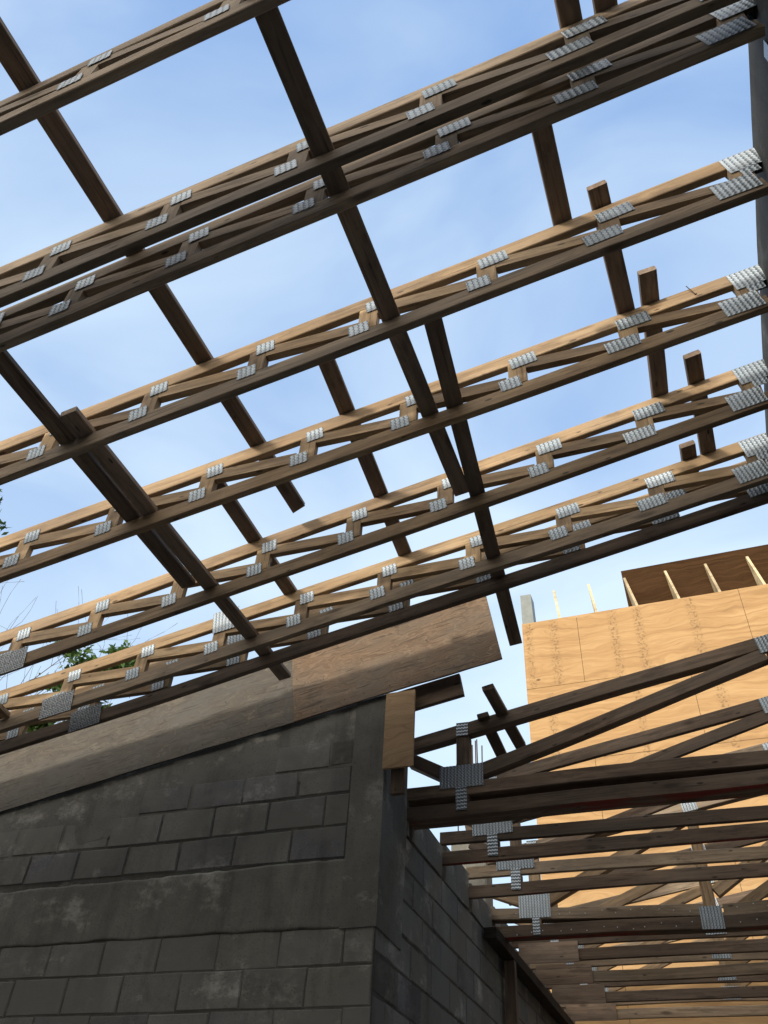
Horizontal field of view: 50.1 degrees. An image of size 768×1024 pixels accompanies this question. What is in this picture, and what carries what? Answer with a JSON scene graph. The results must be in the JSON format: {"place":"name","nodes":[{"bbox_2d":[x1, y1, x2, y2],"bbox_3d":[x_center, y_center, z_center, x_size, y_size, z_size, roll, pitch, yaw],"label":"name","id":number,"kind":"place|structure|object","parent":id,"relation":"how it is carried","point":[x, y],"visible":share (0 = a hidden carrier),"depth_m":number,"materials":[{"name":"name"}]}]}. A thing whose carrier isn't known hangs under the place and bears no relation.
{"place":"outdoors","nodes":[
{"label":"outdoors","id":0,"kind":"place"},
{"bbox_2d":[0,0,767,950],"label":"sky","id":1,"kind":"structure","parent":0,"point":[219,104],"materials":[{"name":"blue"}]},
{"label":"floor slab","id":2,"kind":"structure","parent":0,"visible":0},
{"bbox_2d":[0,694,407,1023],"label":"block wall","id":3,"kind":"structure","parent":2,"relation":"on","point":[257,879],"depth_m":5.12,"materials":[{"name":"concrete"}]},
{"bbox_2d":[0,660,295,812],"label":"plywood sheet","id":4,"kind":"object","parent":3,"relation":"attached to","point":[255,703],"visible":0.69,"depth_m":6.03,"materials":[{"name":"wood"}]},
{"bbox_2d":[292,597,501,721],"bbox_3d":[0.045,0.991,5.744,1.494,0.607,0.047,-19,-47,10],"label":"plywood sheet","id":5,"kind":"object","parent":3,"relation":"attached to","point":[445,643],"visible":0.81,"depth_m":5.70,"materials":[{"name":"wood"}]},
{"bbox_2d":[390,768,405,795],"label":"wood block","id":6,"kind":"structure","parent":3,"relation":"attached to","point":[398,783],"depth_m":5.12,"materials":[{"name":"brown wood"}]},
{"bbox_2d":[382,689,415,769],"bbox_3d":[0.100,1.404,5.328,0.205,0.540,0.018,-12,-45,17],"label":"plywood strip","id":7,"kind":"object","parent":3,"relation":"attached to","point":[399,735],"visible":1,"depth_m":5.31,"materials":[{"name":"brown wood"}]},
{"bbox_2d":[399,673,464,710],"bbox_3d":[0.055,1.314,5.569,0.999,0.171,0.037,-19,-47,10],"label":"gable board","id":8,"kind":"object","parent":3,"relation":"attached to","point":[439,691],"visible":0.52,"depth_m":5.49,"materials":[{"name":"brown wood"}]},
{"bbox_2d":[451,739,492,905],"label":"concrete column","id":9,"kind":"structure","parent":2,"relation":"on","point":[488,901],"depth_m":8.03,"materials":[{"name":"concrete"}]},
{"bbox_2d":[371,801,574,1023],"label":"block wall","id":10,"kind":"structure","parent":2,"relation":"on","point":[444,964],"depth_m":5.60,"materials":[{"name":"concrete"}]},
{"bbox_2d":[483,927,573,1023],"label":"ledger beam","id":11,"kind":"structure","parent":10,"relation":"attached to","point":[498,942],"depth_m":7.29,"materials":[{"name":"brown wood"}]},
{"bbox_2d":[509,838,767,963],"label":"floor truss","id":12,"kind":"object","parent":11,"relation":"on","point":[550,951],"visible":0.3,"depth_m":7.09,"materials":[{"name":"brown wood"}]},
{"bbox_2d":[530,860,767,984],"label":"floor truss","id":13,"kind":"object","parent":11,"relation":"on","point":[579,972],"visible":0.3,"depth_m":7.57,"materials":[{"name":"brown wood"}]},
{"bbox_2d":[546,889,767,1003],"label":"floor truss","id":14,"kind":"object","parent":11,"relation":"on","point":[590,993],"visible":0.25,"depth_m":8.01,"materials":[{"name":"brown wood"}]},
{"bbox_2d":[560,938,767,1021],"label":"floor truss","id":15,"kind":"object","parent":11,"relation":"on","point":[595,1012],"visible":0.29,"depth_m":8.50,"materials":[{"name":"brown wood"}]},
{"bbox_2d":[407,634,767,829],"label":"floor truss","id":16,"kind":"object","parent":10,"relation":"on","point":[466,791],"visible":1,"depth_m":5.35,"materials":[{"name":"brown wood"}]},
{"bbox_2d":[477,712,506,756],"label":"batten","id":17,"kind":"object","parent":16,"relation":"on","point":[496,743],"visible":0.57,"depth_m":5.90,"materials":[{"name":"brown wood"}]},
{"bbox_2d":[482,683,525,748],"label":"batten","id":18,"kind":"object","parent":16,"relation":"on","point":[493,697],"visible":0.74,"depth_m":5.62,"materials":[{"name":"brown wood"}]},
{"bbox_2d":[440,696,767,865],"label":"floor truss","id":19,"kind":"object","parent":10,"relation":"on","point":[752,715],"visible":0.66,"depth_m":5.84,"materials":[{"name":"brown wood"}]},
{"bbox_2d":[465,742,767,899],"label":"floor truss","id":20,"kind":"object","parent":10,"relation":"on","point":[516,871],"visible":0.55,"depth_m":6.20,"materials":[{"name":"brown wood"}]},
{"bbox_2d":[487,795,767,941],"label":"floor truss","id":21,"kind":"object","parent":10,"relation":"on","point":[706,916],"visible":0.72,"depth_m":6.57,"materials":[{"name":"brown wood"}]},
{"bbox_2d":[504,960,518,1023],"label":"timber post","id":22,"kind":"object","parent":2,"relation":"on","point":[511,996],"visible":1,"depth_m":6.74,"materials":[{"name":"brown wood"}]},
{"bbox_2d":[520,544,767,1023],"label":"building","id":23,"kind":"structure","parent":2,"relation":"on","point":[678,610],"depth_m":12.27,"materials":[{"name":"brown wood"}]},
{"bbox_3d":[0.964,-0.726,0.433,0.230,4.750,8.100,-12,-45,17],"label":"block wall","id":24,"kind":"object","parent":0,"visible":0},
{"bbox_2d":[748,0,767,435],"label":"concrete beam","id":25,"kind":"structure","parent":24,"relation":"on","point":[758,59],"depth_m":3.40,"materials":[{"name":"concrete"}]},
{"bbox_2d":[0,0,289,135],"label":"roof truss","id":26,"kind":"object","parent":25,"relation":"attached to","point":[198,25],"visible":1,"depth_m":2.85,"materials":[{"name":"brown wood"}]},
{"bbox_2d":[0,17,304,512],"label":"batten","id":27,"kind":"object","parent":26,"relation":"on","point":[18,68],"visible":0.63,"depth_m":3.44,"materials":[{"name":"brown wood"}]},
{"bbox_2d":[255,7,468,495],"bbox_3d":[-0.030,-0.996,3.584,0.087,0.040,2.700,-19,-47,9],"label":"batten","id":28,"kind":"object","parent":26,"relation":"on","point":[280,46],"visible":0.87,"depth_m":3.39,"materials":[{"name":"brown wood"}]},
{"bbox_2d":[0,0,740,307],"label":"roof truss","id":29,"kind":"object","parent":25,"relation":"attached to","point":[593,38],"visible":0.95,"depth_m":3.17,"materials":[{"name":"brown wood"}]},
{"bbox_2d":[554,0,582,28],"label":"batten","id":30,"kind":"object","parent":29,"relation":"on","point":[568,12],"visible":0.37,"depth_m":3.15,"materials":[{"name":"brown wood"}]},
{"bbox_2d":[592,0,617,14],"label":"batten","id":31,"kind":"object","parent":29,"relation":"on","point":[600,6],"depth_m":3.14,"materials":[{"name":"brown wood"}]},
{"bbox_2d":[0,0,764,352],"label":"roof truss","id":32,"kind":"object","parent":25,"relation":"attached to","point":[560,98],"visible":0.98,"depth_m":3.26,"materials":[{"name":"brown wood"}]},
{"bbox_2d":[0,148,767,484],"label":"roof truss","id":33,"kind":"object","parent":25,"relation":"attached to","point":[666,206],"visible":0.94,"depth_m":3.71,"materials":[{"name":"brown wood"}]},
{"bbox_2d":[60,406,290,680],"bbox_3d":[-1.072,0.313,4.676,0.089,0.040,2.400,-19,-47,10],"label":"batten","id":34,"kind":"object","parent":33,"relation":"attached to","point":[77,422],"visible":0.77,"depth_m":4.44,"materials":[{"name":"brown wood"}]},
{"bbox_2d":[420,306,521,645],"bbox_3d":[0.541,-0.024,4.590,0.089,0.039,2.632,-15,-46,6],"label":"batten","id":35,"kind":"object","parent":33,"relation":"on","point":[442,357],"visible":0.84,"depth_m":4.29,"materials":[{"name":"brown wood"}]},
{"bbox_2d":[532,125,571,225],"bbox_3d":[0.686,-1.562,3.499,0.087,0.040,0.768,-19,-47,10],"label":"batten","id":36,"kind":"object","parent":33,"relation":"on","point":[545,145],"visible":0.45,"depth_m":3.58,"materials":[{"name":"brown wood"}]},
{"bbox_2d":[0,264,767,582],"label":"roof truss","id":37,"kind":"object","parent":25,"relation":"attached to","point":[745,286],"visible":0.96,"depth_m":4.14,"materials":[{"name":"brown wood"}]},
{"bbox_2d":[0,350,194,588],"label":"batten","id":38,"kind":"object","parent":37,"relation":"on","point":[14,375],"visible":0.84,"depth_m":4.08,"materials":[{"name":"brown wood"}]},
{"bbox_2d":[586,180,634,314],"bbox_3d":[1.081,-1.213,3.885,0.087,0.039,0.731,-21,-47,11],"label":"batten","id":39,"kind":"object","parent":37,"relation":"on","point":[599,197],"visible":0.66,"depth_m":3.92,"materials":[{"name":"brown wood"}]},
{"bbox_2d":[0,359,767,675],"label":"roof truss","id":40,"kind":"object","parent":25,"relation":"attached to","point":[748,399],"visible":0.95,"depth_m":4.60,"materials":[{"name":"brown wood"}]},
{"bbox_2d":[0,703,10,718],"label":"batten","id":41,"kind":"object","parent":40,"relation":"on","point":[5,712],"visible":1,"depth_m":5.41,"materials":[{"name":"brown wood"}]},
{"bbox_2d":[216,483,296,594],"bbox_3d":[-0.783,0.145,4.906,0.087,0.039,1.190,-18,-47,9],"label":"batten","id":42,"kind":"object","parent":40,"relation":"on","point":[241,519],"visible":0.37,"depth_m":4.83,"materials":[{"name":"brown wood"}]},
{"bbox_2d":[637,266,668,397],"bbox_3d":[1.390,-0.895,4.234,0.087,0.040,0.811,-17,-47,8],"label":"batten","id":43,"kind":"object","parent":40,"relation":"on","point":[649,294],"visible":0.55,"depth_m":4.27,"materials":[{"name":"brown wood"}]},
{"bbox_2d":[683,350,715,454],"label":"batten","id":44,"kind":"object","parent":40,"relation":"on","point":[693,365],"visible":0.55,"depth_m":4.42,"materials":[{"name":"brown wood"}]},
{"bbox_2d":[0,433,767,733],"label":"roof truss","id":45,"kind":"object","parent":25,"relation":"attached to","point":[656,504],"visible":0.97,"depth_m":5.01,"materials":[{"name":"brown wood"}]},
{"bbox_2d":[0,458,767,754],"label":"roof truss","id":46,"kind":"object","parent":25,"relation":"attached to","point":[94,714],"visible":0.48,"depth_m":5.11,"materials":[{"name":"brown wood"}]},
{"bbox_2d":[319,359,411,555],"bbox_3d":[-0.080,-0.252,4.631,0.087,0.043,1.957,-16,-47,7],"label":"batten","id":47,"kind":"object","parent":46,"relation":"on","point":[335,383],"visible":0.45,"depth_m":4.54,"materials":[{"name":"brown wood"}]},
{"bbox_2d":[679,440,698,472],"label":"batten","id":48,"kind":"object","parent":46,"relation":"on","point":[687,450],"visible":0.43,"depth_m":4.78,"materials":[{"name":"brown wood"}]},
{"label":"ground","id":49,"kind":"structure","parent":0,"visible":0},
{"bbox_2d":[0,489,23,629],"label":"tree","id":50,"kind":"object","parent":49,"relation":"on","point":[3,526],"visible":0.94,"depth_m":15.75,"materials":[{"name":"green plant"}]},
{"bbox_2d":[27,639,135,732],"bbox_3d":[-4.577,6.598,11.840,4.125,9.376,6.705,22,-46,-18],"label":"tree","id":51,"kind":"object","parent":49,"relation":"on","point":[81,660],"visible":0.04,"depth_m":12.89,"materials":[{"name":"green plant"}]},
{"bbox_2d":[0,579,175,722],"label":"tree","id":52,"kind":"object","parent":49,"relation":"on","point":[57,657],"visible":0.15,"depth_m":15.06,"materials":[{"name":"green plant"}]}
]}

